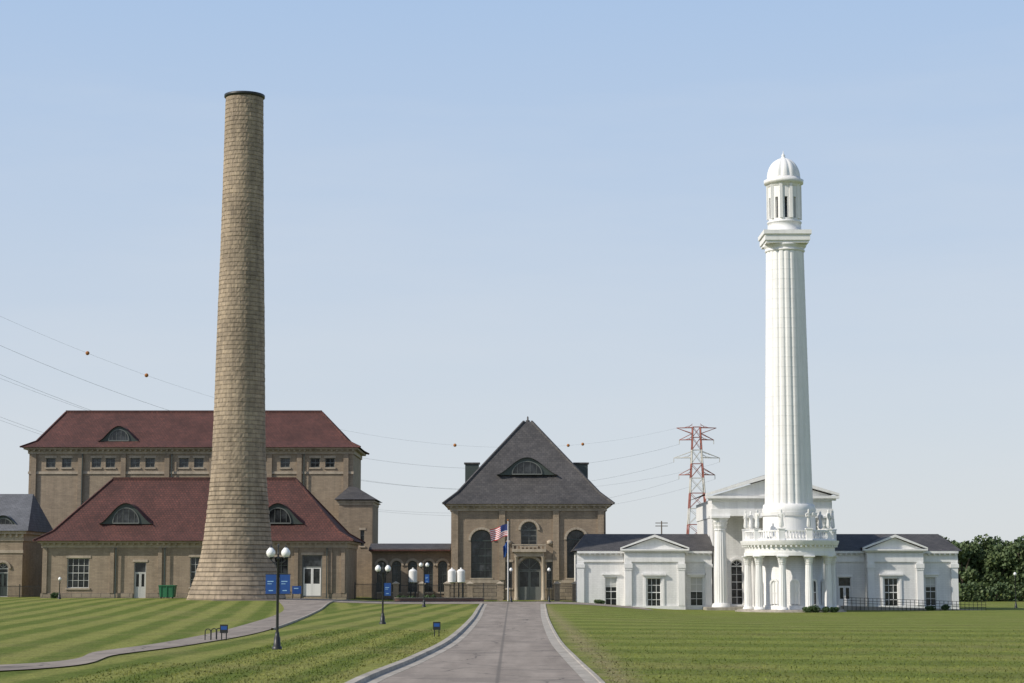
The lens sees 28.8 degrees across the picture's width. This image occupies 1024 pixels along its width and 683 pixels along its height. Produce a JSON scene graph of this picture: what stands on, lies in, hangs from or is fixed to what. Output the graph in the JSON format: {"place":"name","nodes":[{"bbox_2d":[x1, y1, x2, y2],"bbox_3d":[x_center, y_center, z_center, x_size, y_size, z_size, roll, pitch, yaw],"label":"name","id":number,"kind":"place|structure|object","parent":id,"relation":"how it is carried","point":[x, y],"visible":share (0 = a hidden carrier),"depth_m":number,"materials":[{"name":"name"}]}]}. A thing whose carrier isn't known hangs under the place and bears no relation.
{"place":"outdoors","nodes":[
{"label":"outdoors","id":0,"kind":"place"},
{"bbox_2d":[0,598,341,670],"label":"path","id":1,"kind":"structure","parent":0,"point":[295,608],"depth_m":104.56,"materials":[{"name":"concrete"}]},
{"bbox_2d":[292,586,300,598],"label":"notice board","id":2,"kind":"object","parent":1,"relation":"on","point":[296,589],"visible":1,"depth_m":241.03,"materials":[{"name":"blue metal"}]},
{"bbox_2d":[286,598,650,609],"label":"driveway","id":3,"kind":"structure","parent":0,"point":[379,602],"depth_m":232.93,"materials":[{"name":"concrete"}]},
{"bbox_2d":[378,604,584,682],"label":"road","id":4,"kind":"structure","parent":0,"point":[504,643],"depth_m":78.54,"materials":[{"name":"concrete"}]},
{"bbox_2d":[0,594,1023,682],"bbox_3d":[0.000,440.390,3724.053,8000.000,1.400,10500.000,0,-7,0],"label":"ground","id":5,"kind":"structure","parent":0,"point":[36,629],"depth_m":102.69,"materials":[{"name":"green plant"}]},
{"bbox_2d":[0,541,22,596],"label":"front wall","id":6,"kind":"structure","parent":5,"relation":"on","point":[14,560],"depth_m":260.41,"materials":[{"name":"brick"}]},
{"bbox_2d":[0,564,7,591],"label":"glass","id":7,"kind":"object","parent":6,"relation":"attached to","point":[5,575],"visible":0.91,"depth_m":260.53,"materials":[{"name":"glass"}]},
{"bbox_2d":[0,563,7,596],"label":"window frames","id":8,"kind":"structure","parent":6,"relation":"attached to","point":[4,572],"depth_m":260.45,"materials":[{"name":"paint"}]},
{"bbox_2d":[0,573,7,595],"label":"door leaf","id":9,"kind":"object","parent":8,"relation":"attached to","point":[4,590],"visible":0.66,"depth_m":260.28,"materials":[{"name":"wood"}]},
{"bbox_2d":[0,550,22,552],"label":"belt course","id":10,"kind":"object","parent":6,"relation":"attached to","point":[11,551],"visible":1,"depth_m":260.45,"materials":[{"name":"stone"}]},
{"bbox_2d":[0,584,39,597],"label":"iron fence","id":11,"kind":"object","parent":5,"relation":"on","point":[19,586],"visible":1,"depth_m":254.03,"materials":[{"name":"metal"}]},
{"bbox_2d":[21,541,42,596],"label":"walls","id":12,"kind":"structure","parent":5,"relation":"on","point":[32,563],"depth_m":265.36,"materials":[{"name":"brick"}]},
{"bbox_2d":[0,534,40,541],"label":"frieze","id":13,"kind":"object","parent":12,"relation":"attached to","point":[27,537],"visible":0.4,"depth_m":260.69,"materials":[{"name":"stone"}]},
{"bbox_2d":[0,531,45,534],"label":"cornice","id":14,"kind":"structure","parent":12,"relation":"on","point":[22,532],"depth_m":260.38,"materials":[{"name":"stone"}]},
{"bbox_2d":[0,494,52,532],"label":"roof","id":15,"kind":"structure","parent":14,"relation":"on","point":[25,512],"depth_m":265.69,"materials":[{"name":"tile"}]},
{"bbox_2d":[158,585,176,598],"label":"green dumpster","id":16,"kind":"object","parent":5,"relation":"on","point":[167,590],"visible":1,"depth_m":243.39,"materials":[{"name":"paint"}]},
{"bbox_2d":[40,593,346,599],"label":"plinth","id":17,"kind":"structure","parent":5,"relation":"on","point":[178,595],"depth_m":247.85,"materials":[{"name":"stone"}]},
{"bbox_2d":[42,548,345,598],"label":"front wall","id":18,"kind":"structure","parent":5,"relation":"on","point":[177,566],"depth_m":248.41,"materials":[{"name":"brick"}]},
{"bbox_2d":[65,587,190,589],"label":"sills","id":19,"kind":"structure","parent":18,"relation":"attached to","point":[87,588],"depth_m":247.97,"materials":[{"name":"stone"}]},
{"bbox_2d":[67,557,199,597],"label":"window frames","id":20,"kind":"structure","parent":18,"relation":"attached to","point":[78,565],"depth_m":248.50,"materials":[{"name":"paint"}]},
{"bbox_2d":[135,573,145,596],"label":"door leaf","id":21,"kind":"object","parent":20,"relation":"attached to","point":[139,591],"visible":1,"depth_m":248.32,"materials":[{"name":"paint"}]},
{"bbox_2d":[42,548,344,592],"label":"pilasters","id":22,"kind":"object","parent":18,"relation":"attached to","point":[44,578],"visible":0.78,"depth_m":248.16,"materials":[{"name":"brown brick"}]},
{"bbox_2d":[68,556,320,586],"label":"glass","id":23,"kind":"object","parent":18,"relation":"attached to","point":[141,567],"visible":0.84,"depth_m":248.68,"materials":[{"name":"glass"}]},
{"bbox_2d":[66,553,323,561],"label":"lintels","id":24,"kind":"object","parent":18,"relation":"attached to","point":[189,556],"visible":0.8,"depth_m":248.50,"materials":[{"name":"stone"}]},
{"bbox_2d":[114,548,327,597],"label":"downspout","id":25,"kind":"object","parent":18,"relation":"attached to","point":[164,569],"visible":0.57,"depth_m":247.98,"materials":[{"name":"metal"}]},
{"bbox_2d":[302,555,321,596],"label":"window frames","id":26,"kind":"structure","parent":18,"relation":"attached to","point":[303,566],"depth_m":248.60,"materials":[{"name":"wood"}]},
{"bbox_2d":[303,568,320,595],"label":"door leaf","id":27,"kind":"object","parent":26,"relation":"attached to","point":[311,589],"visible":1,"depth_m":248.34,"materials":[{"name":"white paint"}]},
{"bbox_2d":[20,410,369,528],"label":"brick pumping station","id":28,"kind":"object","parent":5,"relation":"on","point":[78,458],"visible":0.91,"depth_m":284.97,"materials":[{"name":"brick"}]},
{"bbox_2d":[46,458,334,466],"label":"window frames","id":29,"kind":"structure","parent":28,"relation":"in","point":[135,462],"depth_m":285.16,"materials":[{"name":"wood"}]},
{"bbox_2d":[220,625,227,639],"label":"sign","id":30,"kind":"object","parent":5,"relation":"on","point":[223,628],"visible":0.82,"depth_m":99.94,"materials":[{"name":"blue metal"}]},
{"bbox_2d":[186,91,285,599],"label":"brick chimney","id":31,"kind":"object","parent":5,"relation":"on","point":[236,562],"visible":0.98,"depth_m":233.66,"materials":[{"name":"brick"}]},
{"bbox_2d":[265,543,290,649],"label":"street lamp","id":32,"kind":"object","parent":5,"relation":"on","point":[283,584],"visible":1,"depth_m":87.93,"materials":[{"name":"black metal"}]},
{"bbox_2d":[270,599,349,629],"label":"path kerb","id":33,"kind":"structure","parent":5,"relation":"on","point":[298,619],"depth_m":151.37,"materials":[{"name":"concrete"}]},
{"bbox_2d":[346,548,356,598],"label":"walls","id":34,"kind":"structure","parent":5,"relation":"on","point":[351,566],"depth_m":256.81,"materials":[{"name":"brick"}]},
{"bbox_2d":[37,541,360,544],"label":"cornice","id":35,"kind":"structure","parent":34,"relation":"on","point":[351,542],"depth_m":248.24,"materials":[{"name":"stone"}]},
{"bbox_2d":[35,480,362,542],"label":"roof","id":36,"kind":"structure","parent":35,"relation":"on","point":[173,510],"depth_m":252.43,"materials":[{"name":"tile"}]},
{"bbox_2d":[33,478,365,543],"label":"hip caps","id":37,"kind":"object","parent":36,"relation":"attached to","point":[308,493],"visible":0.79,"depth_m":254.37,"materials":[{"name":"tile"}]},
{"bbox_2d":[99,503,301,523],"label":"eyebrow dormer roof","id":38,"kind":"structure","parent":36,"relation":"on","point":[139,510],"depth_m":251.33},
{"bbox_2d":[100,503,302,523],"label":"eyebrow dormer face","id":39,"kind":"object","parent":36,"relation":"on","point":[143,520],"visible":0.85,"depth_m":250.85},
{"bbox_2d":[112,507,290,523],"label":"eyebrow dormer frame","id":40,"kind":"object","parent":39,"relation":"in","point":[138,517],"visible":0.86,"depth_m":250.68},
{"bbox_2d":[113,508,289,522],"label":"eyebrow dormer glass","id":41,"kind":"object","parent":40,"relation":"in","point":[125,515],"visible":0.86,"depth_m":250.78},
{"bbox_2d":[113,477,295,479],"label":"ridge cap","id":42,"kind":"object","parent":36,"relation":"on","point":[188,478],"visible":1,"depth_m":257.99,"materials":[{"name":"tile"}]},
{"bbox_2d":[41,543,357,548],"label":"frieze","id":43,"kind":"object","parent":34,"relation":"attached to","point":[191,545],"visible":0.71,"depth_m":248.59,"materials":[{"name":"stone"}]},
{"bbox_2d":[41,543,346,544],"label":"dentils","id":44,"kind":"object","parent":43,"relation":"attached to","point":[175,543],"visible":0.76,"depth_m":248.32,"materials":[{"name":"stone"}]},
{"bbox_2d":[334,487,381,596],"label":"brick annex","id":45,"kind":"object","parent":5,"relation":"on","point":[358,517],"visible":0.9,"depth_m":276.99,"materials":[{"name":"brick"}]},
{"bbox_2d":[375,563,390,623],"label":"street lamp","id":46,"kind":"object","parent":5,"relation":"on","point":[386,589],"visible":1,"depth_m":132.96,"materials":[{"name":"black metal"}]},
{"bbox_2d":[392,581,399,600],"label":"brick gate pier","id":47,"kind":"structure","parent":5,"relation":"on","point":[395,588],"depth_m":251.66,"materials":[{"name":"brick"}]},
{"bbox_2d":[369,544,450,598],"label":"brick connecting hall","id":48,"kind":"structure","parent":5,"relation":"on","point":[401,560],"depth_m":266.33,"materials":[{"name":"brick"}]},
{"bbox_2d":[377,561,446,591],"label":"window frames","id":49,"kind":"structure","parent":48,"relation":"in","point":[396,574],"depth_m":266.38,"materials":[{"name":"metal"}]},
{"bbox_2d":[409,568,416,596],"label":"white storage tank","id":50,"kind":"object","parent":5,"relation":"on","point":[412,575],"visible":0.93,"depth_m":256.76,"materials":[{"name":"metal"}]},
{"bbox_2d":[345,603,486,682],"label":"kerb","id":51,"kind":"structure","parent":5,"relation":"on","point":[447,643],"depth_m":78.27,"materials":[{"name":"concrete"}]},
{"bbox_2d":[418,581,425,597],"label":"brick gate pier","id":52,"kind":"structure","parent":5,"relation":"on","point":[421,589],"depth_m":251.65,"materials":[{"name":"brick"}]},
{"bbox_2d":[419,562,428,606],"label":"street lamp","id":53,"kind":"object","parent":5,"relation":"on","point":[425,578],"visible":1,"depth_m":203.54,"materials":[{"name":"black metal"}]},
{"bbox_2d":[354,583,504,600],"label":"iron fence","id":54,"kind":"object","parent":5,"relation":"on","point":[409,585],"visible":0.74,"depth_m":252.03,"materials":[{"name":"metal"}]},
{"bbox_2d":[433,622,440,636],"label":"yard sign","id":55,"kind":"object","parent":5,"relation":"on","point":[436,625],"visible":0.82,"depth_m":105.91,"materials":[{"name":"blue metal"}]},
{"bbox_2d":[395,598,483,601],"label":"wall","id":56,"kind":"structure","parent":5,"relation":"on","point":[441,599],"depth_m":244.28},
{"bbox_2d":[443,581,450,597],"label":"brick gate pier","id":57,"kind":"structure","parent":5,"relation":"on","point":[446,589],"depth_m":251.65,"materials":[{"name":"brick"}]},
{"bbox_2d":[448,568,455,597],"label":"white storage tank","id":58,"kind":"object","parent":5,"relation":"on","point":[451,575],"visible":0.89,"depth_m":256.78,"materials":[{"name":"metal"}]},
{"bbox_2d":[457,568,464,597],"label":"white storage tank","id":59,"kind":"object","parent":5,"relation":"on","point":[460,575],"visible":0.94,"depth_m":256.78,"materials":[{"name":"metal"}]},
{"bbox_2d":[466,581,473,597],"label":"brick gate pier","id":60,"kind":"structure","parent":5,"relation":"on","point":[469,589],"depth_m":251.65,"materials":[{"name":"brick"}]},
{"bbox_2d":[490,520,508,600],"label":"flagpole","id":61,"kind":"object","parent":5,"relation":"on","point":[501,531],"visible":0.98,"depth_m":250.81,"materials":[{"name":"metal"}]},
{"bbox_2d":[496,581,503,600],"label":"brick gate pier","id":62,"kind":"structure","parent":5,"relation":"on","point":[499,590],"depth_m":251.63,"materials":[{"name":"brick"}]},
{"bbox_2d":[450,584,571,600],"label":"plinth","id":63,"kind":"structure","parent":5,"relation":"on","point":[566,586],"depth_m":259.77,"materials":[{"name":"stone"}]},
{"bbox_2d":[451,511,605,599],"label":"front wall","id":64,"kind":"structure","parent":5,"relation":"on","point":[469,522],"depth_m":260.89,"materials":[{"name":"brown brick"}]},
{"bbox_2d":[456,580,573,582],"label":"belt course","id":65,"kind":"object","parent":64,"relation":"attached to","point":[502,581],"visible":0.36,"depth_m":259.96,"materials":[{"name":"stone"}]},
{"bbox_2d":[470,546,573,589],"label":"sills","id":66,"kind":"structure","parent":64,"relation":"attached to","point":[512,588],"depth_m":260.01,"materials":[{"name":"stone"}]},
{"bbox_2d":[471,530,583,577],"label":"window frames","id":67,"kind":"structure","parent":64,"relation":"attached to","point":[491,553],"depth_m":260.92,"materials":[{"name":"metal"}]},
{"bbox_2d":[468,519,586,568],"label":"arch trim","id":68,"kind":"structure","parent":64,"relation":"attached to","point":[538,528],"depth_m":260.71,"materials":[{"name":"brown stone"}]},
{"bbox_2d":[472,523,583,598],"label":"glass","id":69,"kind":"object","parent":64,"relation":"attached to","point":[481,559],"visible":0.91,"depth_m":260.92,"materials":[{"name":"glass"}]},
{"bbox_2d":[452,511,603,579],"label":"pilasters","id":70,"kind":"object","parent":64,"relation":"attached to","point":[502,542],"visible":0.73,"depth_m":260.43,"materials":[{"name":"brick"}]},
{"bbox_2d":[506,522,551,599],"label":"window frames","id":71,"kind":"structure","parent":64,"relation":"attached to","point":[529,569],"depth_m":260.64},
{"bbox_2d":[519,571,539,598],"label":"door leaf","id":72,"kind":"object","parent":71,"relation":"attached to","point":[524,592],"visible":1,"depth_m":260.34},
{"bbox_2d":[514,557,545,599],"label":"portal columns","id":73,"kind":"structure","parent":5,"relation":"on","point":[542,586],"depth_m":259.51,"materials":[{"name":"stone"}]},
{"bbox_2d":[512,549,545,551],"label":"balcony cornice","id":74,"kind":"structure","parent":73,"relation":"on","point":[528,550],"depth_m":259.69,"materials":[{"name":"stone"}]},
{"bbox_2d":[512,545,545,548],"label":"balcony balusters","id":75,"kind":"object","parent":74,"relation":"on","point":[528,546],"visible":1,"depth_m":259.83,"materials":[{"name":"stone"}]},
{"bbox_2d":[514,552,543,556],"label":"balcony frieze","id":76,"kind":"object","parent":73,"relation":"on","point":[523,554],"visible":1,"depth_m":260.05,"materials":[{"name":"stone"}]},
{"bbox_2d":[553,581,560,600],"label":"brick gate pier","id":77,"kind":"structure","parent":5,"relation":"on","point":[556,590],"depth_m":251.63,"materials":[{"name":"brick"}]},
{"bbox_2d":[540,604,604,682],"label":"kerb","id":78,"kind":"structure","parent":5,"relation":"on","point":[582,670],"depth_m":81.29,"materials":[{"name":"concrete"}]},
{"bbox_2d":[571,581,575,601],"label":"brick gate pier","id":79,"kind":"structure","parent":5,"relation":"on","point":[574,591],"depth_m":251.63,"materials":[{"name":"brick"}]},
{"bbox_2d":[674,424,719,533],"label":"transmission tower","id":80,"kind":"structure","parent":5,"relation":"on","point":[700,437],"depth_m":519.64,"materials":[{"name":"metal"}]},
{"bbox_2d":[0,319,718,515],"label":"overhead power lines","id":81,"kind":"object","parent":80,"relation":"attached to","point":[454,445],"visible":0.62,"depth_m":424.39,"materials":[{"name":"metal"}]},
{"bbox_2d":[571,475,961,609],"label":"white classical pumping station","id":82,"kind":"object","parent":5,"relation":"on","point":[702,568],"visible":0.52,"depth_m":246.90,"materials":[{"name":"painted brick"},{"name":"white paint"},{"name":"grey slate"}]},
{"bbox_2d":[605,560,935,605],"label":"window frames","id":83,"kind":"structure","parent":82,"relation":"in","point":[736,574],"depth_m":247.20,"materials":[{"name":"white paint"}]},
{"bbox_2d":[839,587,850,605],"bbox_3d":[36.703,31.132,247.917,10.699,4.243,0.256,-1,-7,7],"label":"door leaf","id":84,"kind":"structure","parent":82,"relation":"in","point":[844,588],"depth_m":247.14,"materials":[{"name":"white paint"}]},
{"bbox_2d":[735,152,846,612],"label":"white water tower","id":85,"kind":"structure","parent":5,"relation":"on","point":[784,571],"depth_m":234.26,"materials":[{"name":"paint"}]},
{"bbox_2d":[744,510,747,528],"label":"statue","id":86,"kind":"object","parent":85,"relation":"on","point":[745,520],"visible":1,"depth_m":234.95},
{"bbox_2d":[747,511,752,528],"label":"statue","id":87,"kind":"object","parent":85,"relation":"on","point":[750,516],"visible":1,"depth_m":237.96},
{"bbox_2d":[754,510,759,527],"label":"statue","id":88,"kind":"object","parent":85,"relation":"on","point":[756,516],"visible":1,"depth_m":231.98,"materials":[{"name":"stone"}]},
{"bbox_2d":[777,509,784,527],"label":"statue","id":89,"kind":"object","parent":85,"relation":"on","point":[781,517],"visible":1,"depth_m":230.16,"materials":[{"name":"stone"}]},
{"bbox_2d":[772,581,797,603],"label":"drum window glass","id":90,"kind":"structure","parent":85,"relation":"in","point":[794,595],"depth_m":230.48,"materials":[{"name":"white glass"}]},
{"bbox_2d":[769,579,823,604],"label":"drum window frame","id":91,"kind":"structure","parent":85,"relation":"in","point":[822,582],"depth_m":230.98,"materials":[{"name":"white paint"}]},
{"bbox_2d":[805,509,813,527],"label":"statue","id":92,"kind":"object","parent":85,"relation":"on","point":[807,514],"visible":1,"depth_m":230.16,"materials":[{"name":"stone"}]},
{"bbox_2d":[818,511,823,528],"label":"statue","id":93,"kind":"object","parent":85,"relation":"on","point":[820,518],"visible":1,"depth_m":237.97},
{"bbox_2d":[826,510,831,527],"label":"statue","id":94,"kind":"object","parent":85,"relation":"on","point":[828,523],"visible":1,"depth_m":231.96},
{"bbox_2d":[831,510,834,528],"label":"statue","id":95,"kind":"object","parent":85,"relation":"on","point":[832,521],"visible":0.98,"depth_m":234.93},
{"bbox_2d":[802,606,811,612],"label":"shrub","id":96,"kind":"object","parent":5,"relation":"on","point":[807,609],"visible":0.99,"depth_m":226.72,"materials":[{"name":"green plant"}]},
{"bbox_2d":[810,605,820,612],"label":"shrub","id":97,"kind":"object","parent":5,"relation":"on","point":[815,608],"visible":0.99,"depth_m":226.75,"materials":[{"name":"green plant"}]},
{"bbox_2d":[841,606,970,609],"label":"concrete ramp","id":98,"kind":"structure","parent":5,"relation":"on","point":[867,608],"depth_m":241.97,"materials":[{"name":"concrete"}]},
{"bbox_2d":[843,597,985,609],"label":"ramp railing","id":99,"kind":"object","parent":5,"relation":"on","point":[931,603],"visible":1,"depth_m":241.91,"materials":[{"name":"black metal"}]},
{"bbox_2d":[940,534,1023,601],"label":"distant treeline","id":100,"kind":"object","parent":5,"relation":"on","point":[989,566],"visible":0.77,"depth_m":328.81,"materials":[{"name":"green plant"}]},
{"bbox_2d":[1013,572,1017,607],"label":"street lamp","id":101,"kind":"object","parent":5,"relation":"on","point":[1014,573],"visible":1,"depth_m":259.91,"materials":[{"name":"black metal"}]},
{"bbox_2d":[0,0,1023,543],"label":"sky","id":102,"kind":"structure","parent":0,"point":[482,217],"materials":[{"name":"blue"}]},
{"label":"walls","id":103,"kind":"object","parent":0,"visible":0},
{"bbox_2d":[450,506,606,511],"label":"frieze","id":104,"kind":"object","parent":103,"relation":"attached to","point":[528,508],"visible":0.43,"depth_m":261.05,"materials":[{"name":"stone"}]},
{"bbox_2d":[450,506,606,507],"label":"dentils","id":105,"kind":"object","parent":104,"relation":"attached to","point":[526,507],"visible":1,"depth_m":260.70,"materials":[{"name":"stone"}]},
{"bbox_2d":[446,504,610,509],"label":"cornice","id":106,"kind":"structure","parent":103,"relation":"on","point":[449,505],"depth_m":260.59,"materials":[{"name":"stone"}]},
{"bbox_2d":[444,422,612,508],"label":"roof","id":107,"kind":"structure","parent":106,"relation":"on","point":[568,483],"depth_m":263.67,"materials":[{"name":"tile"}]},
{"bbox_2d":[498,458,555,474],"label":"eyebrow dormer face","id":108,"kind":"object","parent":107,"relation":"on","point":[508,471],"visible":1,"depth_m":264.33},
{"bbox_2d":[512,461,541,474],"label":"eyebrow dormer frame","id":109,"kind":"object","parent":108,"relation":"in","point":[527,474],"visible":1,"depth_m":264.14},
{"bbox_2d":[513,462,540,473],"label":"eyebrow dormer glass","id":110,"kind":"object","parent":109,"relation":"in","point":[526,468],"visible":1,"depth_m":264.28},
{"bbox_2d":[442,421,614,509],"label":"hip caps","id":111,"kind":"object","parent":107,"relation":"attached to","point":[549,440],"visible":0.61,"depth_m":266.09,"materials":[{"name":"tile"}]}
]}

